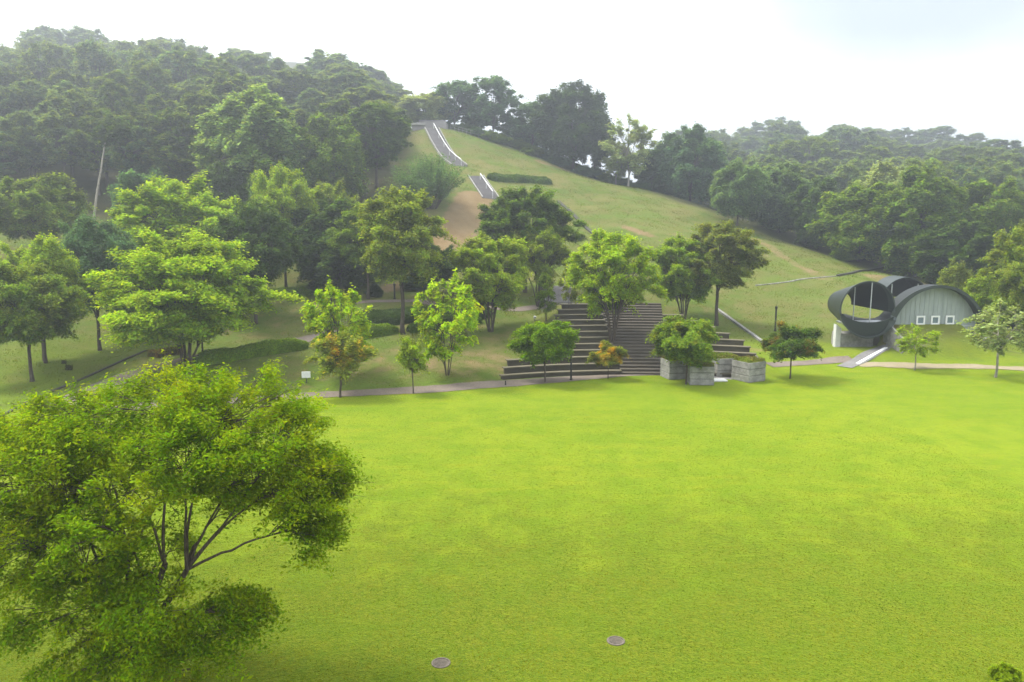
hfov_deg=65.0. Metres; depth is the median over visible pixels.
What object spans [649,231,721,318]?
tree
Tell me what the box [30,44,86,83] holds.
woodland tree
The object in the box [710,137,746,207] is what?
woodland tree
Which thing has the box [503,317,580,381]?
young tree
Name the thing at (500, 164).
slope grass
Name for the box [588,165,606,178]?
ridge bush
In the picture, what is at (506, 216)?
tree
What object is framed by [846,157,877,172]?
woodland tree
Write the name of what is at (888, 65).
sky
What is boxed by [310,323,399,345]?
hedge
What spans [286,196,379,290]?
tree
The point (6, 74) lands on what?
woodland tree
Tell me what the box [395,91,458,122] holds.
tree
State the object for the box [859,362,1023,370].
sandy path
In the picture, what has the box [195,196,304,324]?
tree
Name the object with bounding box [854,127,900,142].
woodland tree
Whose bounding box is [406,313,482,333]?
hedge
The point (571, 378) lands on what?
lamp post
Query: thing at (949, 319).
window
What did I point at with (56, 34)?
woodland tree
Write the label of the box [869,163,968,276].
tree
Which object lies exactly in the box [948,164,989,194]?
woodland tree
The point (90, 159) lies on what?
woodland tree
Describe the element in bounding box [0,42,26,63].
woodland tree
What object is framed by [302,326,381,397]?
young tree
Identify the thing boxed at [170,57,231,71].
woodland tree
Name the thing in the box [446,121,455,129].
ridge bush
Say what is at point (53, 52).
woodland tree
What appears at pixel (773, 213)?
tree
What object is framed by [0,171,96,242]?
tree
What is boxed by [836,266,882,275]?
drain kerb
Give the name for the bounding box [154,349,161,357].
bedding plant
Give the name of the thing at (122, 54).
woodland tree
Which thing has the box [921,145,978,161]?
woodland tree
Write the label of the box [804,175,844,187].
woodland tree
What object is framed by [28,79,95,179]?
woodland tree
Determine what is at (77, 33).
woodland tree
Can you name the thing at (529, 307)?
bank path
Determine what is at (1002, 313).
bush
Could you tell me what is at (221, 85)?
woodland tree
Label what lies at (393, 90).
woodland tree
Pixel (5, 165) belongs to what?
woodland tree
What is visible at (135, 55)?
woodland tree
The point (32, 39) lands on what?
woodland tree
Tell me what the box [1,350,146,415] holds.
drain kerb
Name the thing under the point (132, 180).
tree
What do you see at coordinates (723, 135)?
woodland tree
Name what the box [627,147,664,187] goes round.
tree
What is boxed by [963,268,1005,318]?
bush
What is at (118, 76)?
woodland tree
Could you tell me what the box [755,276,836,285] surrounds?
stone kerb
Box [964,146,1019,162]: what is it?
woodland tree
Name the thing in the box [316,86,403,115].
woodland tree
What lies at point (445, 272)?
tree
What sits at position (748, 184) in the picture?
tree
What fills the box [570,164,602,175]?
ridge bush
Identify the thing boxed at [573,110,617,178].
tree
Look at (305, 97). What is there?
woodland tree
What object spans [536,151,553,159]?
ridge bush
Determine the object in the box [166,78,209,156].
woodland tree
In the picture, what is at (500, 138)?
ridge bush
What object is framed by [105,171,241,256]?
tree
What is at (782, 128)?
woodland tree
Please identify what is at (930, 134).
woodland tree
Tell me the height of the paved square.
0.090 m
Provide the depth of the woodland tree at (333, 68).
161.70 m
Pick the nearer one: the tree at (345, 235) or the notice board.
the notice board
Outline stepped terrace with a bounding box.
[499,303,762,379]
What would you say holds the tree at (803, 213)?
on the ground at (972, 418)
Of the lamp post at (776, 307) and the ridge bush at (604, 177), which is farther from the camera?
the ridge bush at (604, 177)
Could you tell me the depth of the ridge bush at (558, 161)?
147.39 m
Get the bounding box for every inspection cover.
[431,657,449,667]
[607,636,624,645]
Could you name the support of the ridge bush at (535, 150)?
on the ground at (972, 418)
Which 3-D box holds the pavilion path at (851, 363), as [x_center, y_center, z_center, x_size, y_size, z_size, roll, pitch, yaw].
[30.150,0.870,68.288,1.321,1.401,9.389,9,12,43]
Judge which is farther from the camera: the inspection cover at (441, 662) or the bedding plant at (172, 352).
the bedding plant at (172, 352)
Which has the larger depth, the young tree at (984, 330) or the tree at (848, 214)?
the tree at (848, 214)
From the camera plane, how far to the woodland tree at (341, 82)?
147.79 m
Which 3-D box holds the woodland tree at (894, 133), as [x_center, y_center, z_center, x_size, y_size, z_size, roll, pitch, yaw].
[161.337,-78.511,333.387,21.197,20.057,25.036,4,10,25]
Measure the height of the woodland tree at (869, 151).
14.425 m
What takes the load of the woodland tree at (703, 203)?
on the ground at (972, 418)
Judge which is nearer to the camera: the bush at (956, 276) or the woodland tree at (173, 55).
the bush at (956, 276)
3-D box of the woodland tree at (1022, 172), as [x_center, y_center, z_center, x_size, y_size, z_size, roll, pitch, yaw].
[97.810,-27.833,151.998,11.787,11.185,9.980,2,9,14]
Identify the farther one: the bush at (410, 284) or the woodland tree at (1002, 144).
the woodland tree at (1002, 144)
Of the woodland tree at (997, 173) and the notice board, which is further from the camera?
the woodland tree at (997, 173)
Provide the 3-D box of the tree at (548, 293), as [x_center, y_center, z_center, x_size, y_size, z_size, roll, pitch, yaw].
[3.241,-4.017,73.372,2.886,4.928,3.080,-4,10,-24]
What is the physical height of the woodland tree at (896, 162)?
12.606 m
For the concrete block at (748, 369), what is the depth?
59.52 m
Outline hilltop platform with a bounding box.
[411,120,447,130]
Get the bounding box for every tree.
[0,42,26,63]
[0,58,37,79]
[0,65,37,108]
[0,77,49,173]
[0,86,24,117]
[0,109,56,185]
[0,109,61,178]
[0,131,34,176]
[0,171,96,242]
[0,230,97,363]
[0,259,95,381]
[0,343,375,681]
[9,34,68,59]
[13,25,76,57]
[14,40,75,85]
[27,66,88,163]
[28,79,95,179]
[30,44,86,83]
[31,209,145,350]
[33,108,85,175]
[35,85,95,187]
[59,25,110,47]
[65,116,120,195]
[66,36,130,92]
[69,108,126,188]
[80,69,150,116]
[82,226,311,367]
[88,114,135,219]
[93,78,141,180]
[98,39,138,48]
[98,50,129,85]
[99,119,165,171]
[104,167,186,240]
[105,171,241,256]
[106,40,138,63]
[111,59,178,111]
[113,108,174,187]
[118,46,173,88]
[128,93,178,143]
[129,42,182,74]
[130,133,197,182]
[133,38,214,60]
[141,36,173,48]
[144,106,203,192]
[146,45,216,96]
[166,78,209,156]
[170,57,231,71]
[173,88,222,168]
[188,81,309,190]
[190,57,252,93]
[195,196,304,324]
[198,160,249,208]
[199,69,267,106]
[215,48,288,71]
[215,51,289,79]
[221,90,249,115]
[236,74,297,103]
[245,160,320,287]
[246,156,311,201]
[258,61,306,78]
[267,69,333,107]
[271,101,293,155]
[285,109,308,130]
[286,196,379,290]
[288,87,344,126]
[296,113,373,198]
[299,275,378,379]
[301,48,363,83]
[301,62,384,94]
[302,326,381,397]
[303,98,366,135]
[303,179,362,224]
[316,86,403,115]
[321,69,379,104]
[324,202,395,298]
[346,102,413,188]
[350,184,461,334]
[357,64,408,94]
[361,98,413,168]
[374,79,413,97]
[387,94,415,127]
[394,333,429,392]
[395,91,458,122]
[408,267,484,375]
[422,242,461,287]
[427,77,484,124]
[446,230,532,331]
[455,100,497,128]
[461,72,528,131]
[474,182,591,292]
[495,119,532,141]
[499,101,553,145]
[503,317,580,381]
[504,224,573,306]
[523,78,614,169]
[527,126,550,151]
[529,273,559,321]
[557,263,580,308]
[561,226,674,342]
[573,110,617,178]
[584,340,629,378]
[598,113,661,186]
[598,148,630,183]
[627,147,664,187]
[645,310,722,384]
[648,121,730,203]
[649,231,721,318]
[650,163,679,195]
[655,129,693,146]
[679,145,702,201]
[682,219,771,325]
[697,156,730,209]
[703,127,747,155]
[707,155,772,225]
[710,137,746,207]
[727,136,767,154]
[732,126,762,146]
[733,156,764,164]
[739,155,784,219]
[744,116,812,139]
[744,122,815,151]
[746,153,767,158]
[746,161,818,232]
[749,130,807,155]
[757,162,818,191]
[758,318,824,378]
[760,139,808,165]
[779,158,827,175]
[784,135,842,164]
[785,175,839,249]
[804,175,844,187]
[804,180,901,262]
[807,157,841,182]
[811,126,880,161]
[820,124,861,142]
[831,150,879,164]
[832,162,869,192]
[843,145,905,164]
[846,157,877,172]
[846,158,906,228]
[852,136,897,156]
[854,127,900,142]
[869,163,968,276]
[874,135,909,157]
[882,156,921,167]
[884,126,926,154]
[889,144,927,160]
[894,156,959,194]
[894,323,942,369]
[904,125,970,149]
[908,219,1003,284]
[918,139,968,151]
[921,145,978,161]
[943,154,998,171]
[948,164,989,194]
[953,132,994,147]
[955,298,1023,377]
[957,175,1023,246]
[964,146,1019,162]
[969,138,1023,156]
[971,160,1023,202]
[972,220,1023,310]
[983,151,1023,177]
[1016,167,1023,178]
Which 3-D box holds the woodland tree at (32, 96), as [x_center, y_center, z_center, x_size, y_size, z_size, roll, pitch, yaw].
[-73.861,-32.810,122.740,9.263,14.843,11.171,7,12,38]
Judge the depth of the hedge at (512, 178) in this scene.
128.88 m
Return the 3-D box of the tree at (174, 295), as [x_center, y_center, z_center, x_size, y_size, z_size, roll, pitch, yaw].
[-25.172,-3.134,60.477,14.453,11.008,15.147,3,10,18]
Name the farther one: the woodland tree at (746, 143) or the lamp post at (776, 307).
the woodland tree at (746, 143)
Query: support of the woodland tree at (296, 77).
on the ground at (972, 418)
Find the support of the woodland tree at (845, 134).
on the ground at (972, 418)
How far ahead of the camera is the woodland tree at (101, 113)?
112.94 m
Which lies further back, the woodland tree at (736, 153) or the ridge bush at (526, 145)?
the woodland tree at (736, 153)
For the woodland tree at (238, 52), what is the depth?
222.15 m
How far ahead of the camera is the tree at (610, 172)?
146.62 m
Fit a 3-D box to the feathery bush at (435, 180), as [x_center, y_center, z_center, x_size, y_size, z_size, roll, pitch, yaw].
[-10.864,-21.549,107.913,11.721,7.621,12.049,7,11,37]
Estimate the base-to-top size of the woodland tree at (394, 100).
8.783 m
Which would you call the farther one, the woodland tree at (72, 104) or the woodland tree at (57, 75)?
the woodland tree at (57, 75)
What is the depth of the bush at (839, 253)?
113.60 m
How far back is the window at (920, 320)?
71.91 m
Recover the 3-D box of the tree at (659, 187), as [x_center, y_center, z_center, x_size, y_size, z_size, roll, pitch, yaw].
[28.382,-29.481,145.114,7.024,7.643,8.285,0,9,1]
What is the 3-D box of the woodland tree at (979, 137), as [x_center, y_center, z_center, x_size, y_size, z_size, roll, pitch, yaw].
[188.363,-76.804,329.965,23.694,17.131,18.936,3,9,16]
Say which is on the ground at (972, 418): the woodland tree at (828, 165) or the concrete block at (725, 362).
the woodland tree at (828, 165)
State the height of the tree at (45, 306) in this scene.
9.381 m
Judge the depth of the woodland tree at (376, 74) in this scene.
217.74 m
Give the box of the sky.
[0,0,1023,181]
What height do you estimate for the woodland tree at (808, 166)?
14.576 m
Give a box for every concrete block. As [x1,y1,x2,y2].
[660,355,685,379]
[687,361,714,384]
[713,351,738,376]
[731,355,765,382]
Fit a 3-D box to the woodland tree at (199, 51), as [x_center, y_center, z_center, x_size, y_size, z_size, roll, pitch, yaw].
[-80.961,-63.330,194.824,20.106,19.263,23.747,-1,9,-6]
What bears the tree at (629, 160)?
on the ground at (972, 418)
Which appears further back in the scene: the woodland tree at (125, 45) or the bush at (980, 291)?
the woodland tree at (125, 45)
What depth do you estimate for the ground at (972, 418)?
35.18 m
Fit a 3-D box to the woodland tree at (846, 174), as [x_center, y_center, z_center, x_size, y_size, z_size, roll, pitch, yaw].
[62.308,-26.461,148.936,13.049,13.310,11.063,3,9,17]
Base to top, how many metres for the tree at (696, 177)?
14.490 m
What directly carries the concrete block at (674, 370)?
on the ground at (972, 418)
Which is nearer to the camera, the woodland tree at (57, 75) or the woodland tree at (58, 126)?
the woodland tree at (58, 126)
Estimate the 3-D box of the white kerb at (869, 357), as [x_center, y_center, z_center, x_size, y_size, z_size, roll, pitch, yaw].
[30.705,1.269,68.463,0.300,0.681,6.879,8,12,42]
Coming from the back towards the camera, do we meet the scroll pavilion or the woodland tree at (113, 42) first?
the woodland tree at (113, 42)
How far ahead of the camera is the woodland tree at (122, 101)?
118.32 m
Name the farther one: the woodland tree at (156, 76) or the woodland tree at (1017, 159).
the woodland tree at (1017, 159)
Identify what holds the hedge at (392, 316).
on the ground at (972, 418)
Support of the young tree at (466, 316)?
on the ground at (972, 418)
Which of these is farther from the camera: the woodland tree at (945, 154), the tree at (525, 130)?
the woodland tree at (945, 154)
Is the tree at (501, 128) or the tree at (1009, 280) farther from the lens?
the tree at (501, 128)
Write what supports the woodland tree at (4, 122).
on the ground at (972, 418)
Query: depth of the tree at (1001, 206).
107.22 m
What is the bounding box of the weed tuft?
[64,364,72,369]
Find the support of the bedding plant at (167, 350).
on the ground at (972, 418)
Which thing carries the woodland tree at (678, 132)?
on the ground at (972, 418)
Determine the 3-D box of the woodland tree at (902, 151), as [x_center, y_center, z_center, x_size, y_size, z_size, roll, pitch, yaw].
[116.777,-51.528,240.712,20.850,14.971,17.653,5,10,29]
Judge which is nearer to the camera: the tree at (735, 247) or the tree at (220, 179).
the tree at (735, 247)
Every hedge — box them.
[194,337,308,365]
[266,286,313,298]
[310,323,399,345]
[363,304,490,325]
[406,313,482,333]
[486,172,552,184]
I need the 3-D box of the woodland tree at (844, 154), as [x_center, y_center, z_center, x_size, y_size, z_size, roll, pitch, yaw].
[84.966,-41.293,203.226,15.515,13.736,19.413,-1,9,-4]
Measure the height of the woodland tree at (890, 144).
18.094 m
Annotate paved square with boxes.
[714,376,758,381]
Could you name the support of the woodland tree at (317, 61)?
on the ground at (972, 418)
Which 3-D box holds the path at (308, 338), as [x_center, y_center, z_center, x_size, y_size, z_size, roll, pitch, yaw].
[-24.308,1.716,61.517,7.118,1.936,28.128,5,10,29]
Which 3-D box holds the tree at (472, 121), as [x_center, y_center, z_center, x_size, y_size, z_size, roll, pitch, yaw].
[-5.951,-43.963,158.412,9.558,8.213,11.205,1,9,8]
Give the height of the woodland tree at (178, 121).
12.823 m
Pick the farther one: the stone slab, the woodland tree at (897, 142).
the woodland tree at (897, 142)
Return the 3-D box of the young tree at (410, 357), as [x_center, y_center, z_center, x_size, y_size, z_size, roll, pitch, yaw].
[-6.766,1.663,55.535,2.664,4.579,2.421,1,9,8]
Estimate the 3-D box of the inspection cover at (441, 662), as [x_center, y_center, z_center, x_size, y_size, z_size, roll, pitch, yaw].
[-1.982,8.984,22.392,0.540,0.070,0.540,0,9,0]
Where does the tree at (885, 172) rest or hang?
on the ground at (972, 418)
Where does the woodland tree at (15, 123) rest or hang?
on the ground at (972, 418)
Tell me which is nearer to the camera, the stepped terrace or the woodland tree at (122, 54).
the stepped terrace
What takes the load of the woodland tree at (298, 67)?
on the ground at (972, 418)
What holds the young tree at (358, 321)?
on the ground at (972, 418)
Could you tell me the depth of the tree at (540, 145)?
155.35 m
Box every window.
[916,316,924,324]
[930,316,939,323]
[945,315,954,323]
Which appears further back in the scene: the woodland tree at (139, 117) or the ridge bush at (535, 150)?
the ridge bush at (535, 150)
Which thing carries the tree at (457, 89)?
on the ground at (972, 418)
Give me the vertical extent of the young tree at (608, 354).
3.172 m
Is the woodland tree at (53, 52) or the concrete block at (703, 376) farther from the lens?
the woodland tree at (53, 52)
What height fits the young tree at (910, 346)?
3.975 m
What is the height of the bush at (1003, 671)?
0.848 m
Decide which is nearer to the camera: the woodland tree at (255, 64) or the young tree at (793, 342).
the young tree at (793, 342)
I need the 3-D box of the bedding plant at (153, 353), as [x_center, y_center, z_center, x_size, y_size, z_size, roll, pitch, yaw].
[-28.971,0.957,65.046,0.649,0.784,0.662,1,9,7]
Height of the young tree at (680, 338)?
5.716 m
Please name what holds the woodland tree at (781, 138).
on the ground at (972, 418)
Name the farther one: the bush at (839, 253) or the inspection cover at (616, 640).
the bush at (839, 253)
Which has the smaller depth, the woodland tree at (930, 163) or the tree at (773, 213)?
the tree at (773, 213)
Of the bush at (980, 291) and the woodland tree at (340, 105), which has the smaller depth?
the bush at (980, 291)
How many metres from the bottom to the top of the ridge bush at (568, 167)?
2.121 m
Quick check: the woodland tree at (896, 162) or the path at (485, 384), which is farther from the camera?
the woodland tree at (896, 162)
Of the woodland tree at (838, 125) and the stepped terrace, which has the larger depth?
the woodland tree at (838, 125)
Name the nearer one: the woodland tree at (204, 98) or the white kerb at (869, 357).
the white kerb at (869, 357)
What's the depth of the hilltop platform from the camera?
146.69 m
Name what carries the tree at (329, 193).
on the ground at (972, 418)
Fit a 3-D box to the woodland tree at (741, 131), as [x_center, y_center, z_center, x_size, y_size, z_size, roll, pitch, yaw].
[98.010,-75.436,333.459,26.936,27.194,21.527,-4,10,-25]
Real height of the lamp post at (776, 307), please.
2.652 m
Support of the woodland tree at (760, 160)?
on the ground at (972, 418)
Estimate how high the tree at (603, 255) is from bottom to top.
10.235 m
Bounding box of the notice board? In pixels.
[302,371,310,382]
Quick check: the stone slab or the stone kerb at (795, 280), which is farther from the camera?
the stone kerb at (795, 280)
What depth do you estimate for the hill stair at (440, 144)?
138.57 m
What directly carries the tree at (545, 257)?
on the ground at (972, 418)
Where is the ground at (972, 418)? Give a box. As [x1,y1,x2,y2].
[0,62,1023,681]
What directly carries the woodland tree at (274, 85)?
on the ground at (972, 418)
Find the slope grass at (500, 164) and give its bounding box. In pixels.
[0,128,1021,404]
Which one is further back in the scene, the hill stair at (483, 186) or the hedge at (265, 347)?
the hill stair at (483, 186)
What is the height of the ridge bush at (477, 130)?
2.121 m
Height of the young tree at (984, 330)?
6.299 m
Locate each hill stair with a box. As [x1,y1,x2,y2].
[424,123,467,166]
[469,173,498,199]
[540,286,577,303]
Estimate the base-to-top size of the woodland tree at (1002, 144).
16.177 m
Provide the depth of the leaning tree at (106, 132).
99.65 m
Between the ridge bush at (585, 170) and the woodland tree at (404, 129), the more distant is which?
the ridge bush at (585, 170)
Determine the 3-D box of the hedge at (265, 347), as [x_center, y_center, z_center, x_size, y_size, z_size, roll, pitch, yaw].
[-20.812,0.761,64.604,9.240,1.692,1.629,-7,11,-37]
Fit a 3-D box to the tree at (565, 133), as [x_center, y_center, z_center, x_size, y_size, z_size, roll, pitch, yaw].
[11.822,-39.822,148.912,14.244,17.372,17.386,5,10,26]
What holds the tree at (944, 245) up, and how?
on the ground at (972, 418)
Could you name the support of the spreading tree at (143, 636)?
on the ground at (972, 418)
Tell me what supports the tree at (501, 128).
on the ground at (972, 418)
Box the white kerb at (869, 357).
[856,347,887,364]
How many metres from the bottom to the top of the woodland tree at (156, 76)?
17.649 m
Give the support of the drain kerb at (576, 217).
on the ground at (972, 418)
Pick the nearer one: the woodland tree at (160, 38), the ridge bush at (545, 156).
the ridge bush at (545, 156)
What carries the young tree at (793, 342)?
on the ground at (972, 418)
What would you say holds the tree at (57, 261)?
on the ground at (972, 418)
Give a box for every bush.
[363,282,383,297]
[384,151,470,208]
[399,276,439,289]
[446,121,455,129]
[452,123,473,132]
[465,126,484,135]
[473,129,499,138]
[489,133,512,143]
[513,141,539,149]
[520,145,544,155]
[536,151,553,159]
[546,155,572,166]
[563,163,580,170]
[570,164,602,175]
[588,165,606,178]
[596,172,617,181]
[609,177,631,184]
[620,180,633,185]
[630,180,651,189]
[829,246,855,261]
[936,256,975,290]
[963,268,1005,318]
[981,297,1023,330]
[987,661,1022,681]
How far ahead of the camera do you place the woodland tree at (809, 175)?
145.96 m
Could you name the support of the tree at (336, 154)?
on the ground at (972, 418)
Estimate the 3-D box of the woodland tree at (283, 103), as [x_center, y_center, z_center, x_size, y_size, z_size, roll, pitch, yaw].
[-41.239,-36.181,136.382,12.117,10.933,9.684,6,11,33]
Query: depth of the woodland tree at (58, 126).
107.77 m
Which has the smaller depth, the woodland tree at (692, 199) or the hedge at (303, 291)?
the hedge at (303, 291)
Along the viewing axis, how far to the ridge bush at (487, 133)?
147.45 m
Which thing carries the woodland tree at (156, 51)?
on the ground at (972, 418)
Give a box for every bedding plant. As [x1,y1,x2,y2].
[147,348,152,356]
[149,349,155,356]
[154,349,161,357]
[163,347,170,355]
[169,347,176,355]
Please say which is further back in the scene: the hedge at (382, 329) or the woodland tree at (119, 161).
the woodland tree at (119, 161)
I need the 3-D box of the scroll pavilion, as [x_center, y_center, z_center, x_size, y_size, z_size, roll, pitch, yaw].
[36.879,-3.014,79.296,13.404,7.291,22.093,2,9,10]
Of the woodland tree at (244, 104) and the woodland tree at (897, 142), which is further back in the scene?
the woodland tree at (897, 142)
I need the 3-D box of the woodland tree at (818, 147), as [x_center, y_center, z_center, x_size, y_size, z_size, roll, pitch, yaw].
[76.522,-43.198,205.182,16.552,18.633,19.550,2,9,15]
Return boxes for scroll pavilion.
[828,275,985,353]
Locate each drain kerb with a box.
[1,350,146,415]
[557,200,591,233]
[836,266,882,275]
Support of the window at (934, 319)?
in the scroll pavilion
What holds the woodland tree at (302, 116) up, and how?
on the ground at (972, 418)
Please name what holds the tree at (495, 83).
on the ground at (972, 418)
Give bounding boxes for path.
[42,330,336,415]
[108,352,851,408]
[355,299,560,310]
[837,344,890,367]
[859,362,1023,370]
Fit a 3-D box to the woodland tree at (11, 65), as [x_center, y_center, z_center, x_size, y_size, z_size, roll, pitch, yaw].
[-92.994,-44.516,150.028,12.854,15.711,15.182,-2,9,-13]
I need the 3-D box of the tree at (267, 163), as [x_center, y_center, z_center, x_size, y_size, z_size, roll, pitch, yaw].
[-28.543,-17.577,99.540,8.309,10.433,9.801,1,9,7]
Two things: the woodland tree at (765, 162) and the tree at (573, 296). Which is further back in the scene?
the woodland tree at (765, 162)
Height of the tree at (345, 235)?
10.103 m
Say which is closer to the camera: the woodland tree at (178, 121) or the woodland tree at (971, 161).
the woodland tree at (178, 121)
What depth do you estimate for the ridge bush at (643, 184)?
144.09 m
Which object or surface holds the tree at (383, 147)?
on the ground at (972, 418)
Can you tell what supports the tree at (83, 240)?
on the ground at (972, 418)
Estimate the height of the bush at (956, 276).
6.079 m
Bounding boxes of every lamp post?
[570,339,572,379]
[774,306,777,330]
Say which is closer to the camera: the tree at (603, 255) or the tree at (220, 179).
the tree at (603, 255)
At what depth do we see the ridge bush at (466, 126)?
149.84 m
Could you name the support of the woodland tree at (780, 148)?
on the ground at (972, 418)
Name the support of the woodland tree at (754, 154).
on the ground at (972, 418)
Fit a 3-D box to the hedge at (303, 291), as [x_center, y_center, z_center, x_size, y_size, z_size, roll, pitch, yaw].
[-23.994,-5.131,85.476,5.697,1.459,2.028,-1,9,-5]
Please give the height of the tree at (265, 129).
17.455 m
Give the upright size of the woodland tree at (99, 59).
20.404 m
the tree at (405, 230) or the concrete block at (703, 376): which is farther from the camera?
the tree at (405, 230)
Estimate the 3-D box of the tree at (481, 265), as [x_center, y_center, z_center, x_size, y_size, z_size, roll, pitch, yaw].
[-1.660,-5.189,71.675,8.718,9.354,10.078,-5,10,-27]
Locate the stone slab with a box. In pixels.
[714,378,727,381]
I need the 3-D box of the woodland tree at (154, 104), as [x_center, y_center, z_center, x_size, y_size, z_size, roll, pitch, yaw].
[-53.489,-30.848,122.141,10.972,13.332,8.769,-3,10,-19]
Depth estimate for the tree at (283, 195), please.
85.59 m
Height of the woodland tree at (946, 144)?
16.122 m
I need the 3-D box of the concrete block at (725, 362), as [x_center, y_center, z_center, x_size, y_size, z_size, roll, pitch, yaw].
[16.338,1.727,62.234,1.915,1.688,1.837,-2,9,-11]
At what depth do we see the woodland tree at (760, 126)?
326.24 m
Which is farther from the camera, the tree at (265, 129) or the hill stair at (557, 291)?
the tree at (265, 129)
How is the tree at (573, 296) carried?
on the ground at (972, 418)
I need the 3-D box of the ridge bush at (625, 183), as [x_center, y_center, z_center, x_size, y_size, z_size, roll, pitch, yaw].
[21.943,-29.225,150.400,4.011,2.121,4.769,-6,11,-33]
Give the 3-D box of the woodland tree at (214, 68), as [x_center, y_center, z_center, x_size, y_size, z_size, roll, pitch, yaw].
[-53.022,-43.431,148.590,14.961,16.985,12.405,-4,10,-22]
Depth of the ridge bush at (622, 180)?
149.75 m

